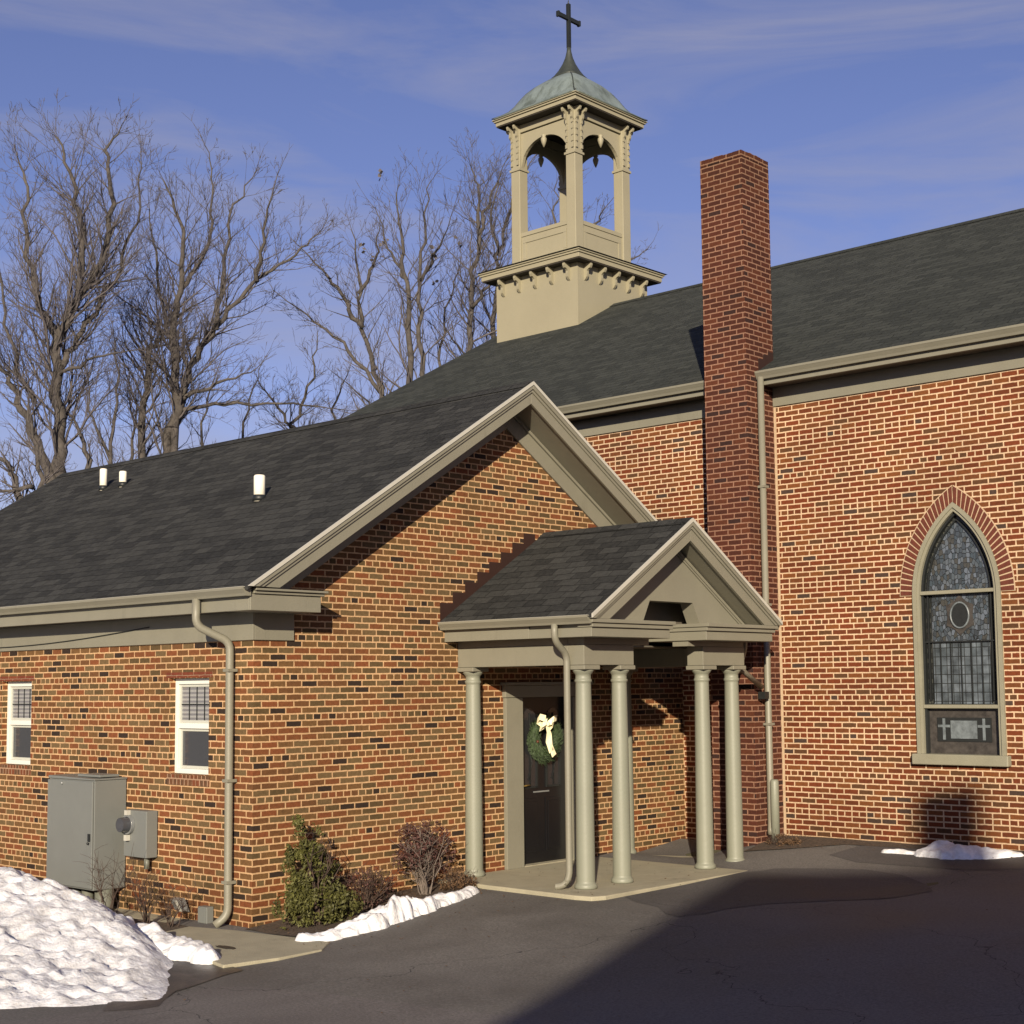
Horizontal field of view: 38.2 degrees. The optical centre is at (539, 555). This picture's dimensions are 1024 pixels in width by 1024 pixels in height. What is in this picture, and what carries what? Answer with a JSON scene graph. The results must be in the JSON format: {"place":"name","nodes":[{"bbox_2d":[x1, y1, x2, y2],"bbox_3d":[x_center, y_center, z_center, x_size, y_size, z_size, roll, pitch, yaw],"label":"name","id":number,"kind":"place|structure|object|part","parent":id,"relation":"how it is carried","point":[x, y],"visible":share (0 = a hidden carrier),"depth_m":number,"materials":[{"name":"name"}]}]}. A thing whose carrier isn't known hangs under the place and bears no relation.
{"place":"outdoors","nodes":[
{"label":"outdoors","id":0,"kind":"place"},
{"bbox_2d":[133,918,190,931],"bbox_3d":[-7.924,4.053,18.146,11.500,0.032,0.790,-5,-7,42],"label":"wall side bed","id":1,"kind":"object","parent":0,"point":[163,926],"visible":0.09,"depth_m":14.72,"materials":[{"name":"soil"}]},
{"bbox_2d":[78,844,138,912],"bbox_3d":[-4.450,3.365,15.176,0.682,0.843,0.538,1,-5,-15],"label":"twig shrub","id":2,"kind":"object","parent":1,"relation":"on","point":[101,890],"visible":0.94,"depth_m":15.14,"materials":[{"name":"brown plant"}]},
{"bbox_2d":[122,859,165,923],"bbox_3d":[-3.975,3.405,14.852,0.472,0.699,0.702,1,-5,-15],"label":"twig shrub","id":3,"kind":"object","parent":1,"relation":"on","point":[146,917],"visible":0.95,"depth_m":14.79,"materials":[{"name":"brown plant"}]},
{"bbox_2d":[150,872,195,926],"bbox_3d":[-3.642,3.442,14.675,0.450,0.586,0.431,1,-5,-13],"label":"twig shrub","id":4,"kind":"object","parent":1,"relation":"on","point":[168,919],"visible":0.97,"depth_m":14.67,"materials":[{"name":"brown plant"}]},
{"bbox_2d":[166,926,328,967],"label":"walkway","id":5,"kind":"structure","parent":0,"point":[252,948],"depth_m":13.46,"materials":[{"name":"concrete"}]},
{"bbox_2d":[216,945,235,948],"bbox_3d":[-2.842,3.552,13.375,0.278,0.004,0.098,-5,-7,42],"label":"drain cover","id":6,"kind":"object","parent":5,"relation":"in","point":[224,947],"visible":1,"depth_m":13.35,"materials":[{"name":"metal"}]},
{"bbox_2d":[0,839,1023,1023],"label":"parking lot","id":7,"kind":"structure","parent":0,"point":[949,949],"depth_m":12.14,"materials":[{"name":"grey asphalt"}]},
{"bbox_2d":[0,867,173,1008],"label":"snow bank","id":8,"kind":"structure","parent":7,"relation":"on","point":[61,945],"depth_m":12.45,"materials":[{"name":"white snow"}]},
{"bbox_2d":[103,960,241,1010],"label":"wet asphalt","id":9,"kind":"structure","parent":7,"relation":"on","point":[181,973],"depth_m":12.14,"materials":[{"name":"black asphalt"}]},
{"bbox_2d":[125,916,220,964],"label":"snow ridge","id":10,"kind":"structure","parent":7,"relation":"on","point":[170,946],"depth_m":13.02,"materials":[{"name":"white snow"}]},
{"bbox_2d":[0,987,596,1023],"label":"older asphalt","id":11,"kind":"structure","parent":7,"relation":"on","point":[235,1005],"depth_m":10.82,"materials":[{"name":"grey asphalt"}]},
{"bbox_2d":[246,883,478,935],"bbox_3d":[-1.628,3.602,15.023,1.040,0.181,2.590,-5,-7,42],"label":"planting bed","id":12,"kind":"object","parent":7,"relation":"on","point":[272,926],"visible":0.3,"depth_m":14.53,"materials":[{"name":"soil"}]},
{"bbox_2d":[271,814,364,929],"bbox_3d":[-2.182,3.116,14.504,0.623,1.156,0.971,-10,-11,62],"label":"evergreen shrub","id":13,"kind":"object","parent":12,"relation":"on","point":[321,901],"visible":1,"depth_m":14.43,"materials":[{"name":"green plant"}]},
{"bbox_2d":[340,861,399,909],"bbox_3d":[-1.762,3.375,15.019,0.678,0.541,0.562,2,-6,-26],"label":"bare shrub","id":14,"kind":"object","parent":12,"relation":"on","point":[368,896],"visible":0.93,"depth_m":15.04,"materials":[{"name":"red plant"}]},
{"bbox_2d":[295,886,479,941],"bbox_3d":[-1.359,3.513,14.640,0.456,0.342,2.638,-4,-6,37],"label":"snow strip","id":15,"kind":"object","parent":12,"relation":"on","point":[395,909],"visible":0.96,"depth_m":14.31,"materials":[{"name":"white snow"}]},
{"bbox_2d":[389,819,459,894],"bbox_3d":[-1.202,3.233,15.690,0.799,0.851,0.843,-5,-7,42],"label":"barberry shrub","id":16,"kind":"object","parent":12,"relation":"on","point":[422,847],"visible":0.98,"depth_m":15.65,"materials":[{"name":"red plant"}]},
{"bbox_2d":[438,867,477,890],"bbox_3d":[-0.866,3.494,15.841,0.445,0.339,0.485,-5,-7,42],"label":"dry shrub","id":17,"kind":"object","parent":12,"relation":"on","point":[459,880],"visible":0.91,"depth_m":15.77,"materials":[{"name":"brown plant"}]},
{"bbox_2d":[70,838,1023,1023],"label":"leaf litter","id":18,"kind":"object","parent":7,"relation":"on","point":[498,910],"visible":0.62,"depth_m":14.64,"materials":[{"name":"brown plant"}]},
{"bbox_2d":[438,517,782,900],"bbox_3d":[1.039,1.819,17.233,2.290,4.340,4.033,-5,-7,42],"label":"entrance porch","id":19,"kind":"object","parent":7,"relation":"on","point":[622,602],"visible":0.99,"depth_m":16.56,"materials":[{"name":"wood"}]},
{"bbox_2d":[624,868,932,916],"bbox_3d":[2.388,3.478,15.501,3.248,0.100,2.348,1,-5,-20],"label":"asphalt patch","id":20,"kind":"object","parent":7,"relation":"on","point":[777,885],"visible":1,"depth_m":15.36,"materials":[{"name":"black asphalt"}]},
{"bbox_2d":[745,836,1023,852],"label":"mulch bed","id":21,"kind":"object","parent":7,"relation":"on","point":[809,841],"visible":0.67,"depth_m":17.97,"materials":[{"name":"soil"}]},
{"bbox_2d":[765,829,813,846],"bbox_3d":[3.076,3.506,18.160,0.629,0.271,0.442,-2,-5,14],"label":"weed clump","id":22,"kind":"object","parent":21,"relation":"on","point":[780,839],"visible":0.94,"depth_m":18.15,"materials":[{"name":"brown plant"}]},
{"bbox_2d":[829,845,1023,869],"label":"wall base strip","id":23,"kind":"object","parent":7,"relation":"on","point":[874,854],"depth_m":16.57,"materials":[{"name":"concrete"}]},
{"bbox_2d":[881,840,1023,859],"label":"snow patch","id":24,"kind":"object","parent":23,"relation":"on","point":[943,849],"visible":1,"depth_m":16.60,"materials":[{"name":"white snow"}]},
{"bbox_2d":[0,0,1023,509],"label":"sky","id":25,"kind":"structure","parent":0,"point":[872,121],"materials":[{"name":"blue"}]},
{"bbox_2d":[685,850,937,885],"bbox_3d":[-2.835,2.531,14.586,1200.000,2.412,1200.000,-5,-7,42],"label":"ground","id":26,"kind":"structure","parent":0,"point":[692,854],"depth_m":18.52,"materials":[{"name":"grey asphalt"}]},
{"bbox_2d":[0,355,75,508],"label":"bare tree","id":27,"kind":"object","parent":26,"relation":"on","point":[16,490],"visible":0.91,"depth_m":36.22,"materials":[{"name":"brown plant"}]},
{"bbox_2d":[0,90,178,483],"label":"bare tree","id":28,"kind":"object","parent":26,"relation":"on","point":[81,286],"visible":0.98,"depth_m":39.94,"materials":[{"name":"brown plant"}]},
{"bbox_2d":[112,907,181,922],"bbox_3d":[-6.270,4.106,17.385,8.960,0.268,0.296,-5,-7,42],"label":"footing ledge","id":29,"kind":"object","parent":26,"relation":"on","point":[138,915],"visible":0.18,"depth_m":15.50,"materials":[{"name":"concrete"}]},
{"bbox_2d":[46,773,126,909],"bbox_3d":[-4.986,3.235,16.175,0.955,1.665,0.454,-5,-7,42],"label":"electrical cabinet","id":30,"kind":"object","parent":29,"relation":"on","point":[85,811],"visible":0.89,"depth_m":15.95,"materials":[{"name":"grey metal"}]},
{"bbox_3d":[-5.122,3.022,16.047,0.925,1.130,0.057,-5,-7,42],"label":"door","id":31,"kind":"part","parent":30,"relation":"part of","materials":[{"name":"grey metal"}]},
{"bbox_2d":[73,296,284,465],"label":"bare tree","id":32,"kind":"object","parent":26,"relation":"on","point":[109,454],"visible":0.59,"depth_m":53.92,"materials":[{"name":"brown plant"}]},
{"bbox_2d":[52,109,359,457],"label":"bare tree","id":33,"kind":"object","parent":26,"relation":"on","point":[181,394],"visible":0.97,"depth_m":42.98,"materials":[{"name":"brown plant"}]},
{"bbox_2d":[242,308,373,429],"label":"bare tree","id":34,"kind":"object","parent":26,"relation":"on","point":[294,420],"visible":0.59,"depth_m":51.92,"materials":[{"name":"brown plant"}]},
{"bbox_2d":[257,190,420,413],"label":"bare tree","id":35,"kind":"object","parent":26,"relation":"on","point":[379,387],"visible":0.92,"depth_m":45.94,"materials":[{"name":"brown plant"}]},
{"bbox_2d":[0,380,685,927],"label":"brick annex","id":36,"kind":"object","parent":26,"relation":"on","point":[230,658],"visible":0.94,"depth_m":16.55,"materials":[{"name":"brown brick"}]},
{"bbox_2d":[6,681,31,764],"bbox_3d":[-6.239,2.028,17.859,0.704,0.994,0.082,-5,-7,42],"label":"window","id":37,"kind":"structure","parent":36,"relation":"in","point":[18,751],"depth_m":17.94,"materials":[{"name":"white plastic"}]},
{"bbox_2d":[116,809,157,868],"bbox_3d":[-4.343,3.026,15.731,0.570,0.610,0.260,-5,-7,42],"label":"electric meter","id":38,"kind":"object","parent":36,"relation":"attached to","point":[138,827],"visible":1,"depth_m":15.63,"materials":[{"name":"grey metal"}]},
{"bbox_2d":[170,897,189,911],"bbox_3d":[-3.696,3.591,15.157,0.160,0.148,0.151,-5,-7,42],"label":"flood light","id":39,"kind":"object","parent":36,"relation":"attached to","point":[177,903],"visible":0.58,"depth_m":15.11,"materials":[{"name":"metal"}]},
{"bbox_2d":[175,678,208,774],"bbox_3d":[-3.590,1.789,15.466,0.704,0.994,0.082,-5,-7,42],"label":"window","id":40,"kind":"structure","parent":36,"relation":"in","point":[192,694],"depth_m":15.53,"materials":[{"name":"white plastic"}]},
{"bbox_2d":[198,905,212,923],"bbox_3d":[-3.377,3.638,14.923,0.150,0.172,0.096,-5,-7,42],"label":"junction box","id":41,"kind":"object","parent":36,"relation":"attached to","point":[205,914],"visible":0.96,"depth_m":14.88,"materials":[{"name":"grey metal"}]},
{"bbox_2d":[520,697,565,863],"bbox_3d":[0.025,2.693,17.848,0.109,2.006,0.896,-5,-7,42],"label":"door","id":42,"kind":"structure","parent":36,"relation":"in","point":[544,785],"depth_m":17.87,"materials":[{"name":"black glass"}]},
{"bbox_2d":[526,713,563,764],"bbox_3d":[0.093,2.221,17.830,0.225,0.682,0.663,-5,-7,42],"label":"wreath","id":43,"kind":"object","parent":42,"relation":"attached to","point":[550,725],"visible":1,"depth_m":17.73,"materials":[{"name":"green plant"}]},
{"bbox_2d":[357,145,473,391],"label":"bare tree","id":44,"kind":"object","parent":26,"relation":"on","point":[406,324],"visible":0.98,"depth_m":44.92,"materials":[{"name":"brown plant"}]},
{"bbox_2d":[380,128,511,385],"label":"bare tree","id":45,"kind":"object","parent":26,"relation":"on","point":[471,319],"visible":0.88,"depth_m":46.93,"materials":[{"name":"brown plant"}]},
{"bbox_2d":[432,140,662,364],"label":"bare tree","id":46,"kind":"object","parent":26,"relation":"on","point":[494,312],"visible":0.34,"depth_m":49.95,"materials":[{"name":"brown plant"}]},
{"bbox_2d":[344,0,1023,850],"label":"brick church","id":47,"kind":"structure","parent":26,"relation":"on","point":[826,452],"depth_m":18.73,"materials":[{"name":"red brick"}]},
{"bbox_2d":[912,502,1011,766],"bbox_3d":[4.909,0.910,17.317,1.200,3.084,0.190,-5,-7,42],"label":"gothic window","id":48,"kind":"structure","parent":47,"relation":"in","point":[957,602],"depth_m":17.37,"materials":[{"name":"glass"}]}
]}

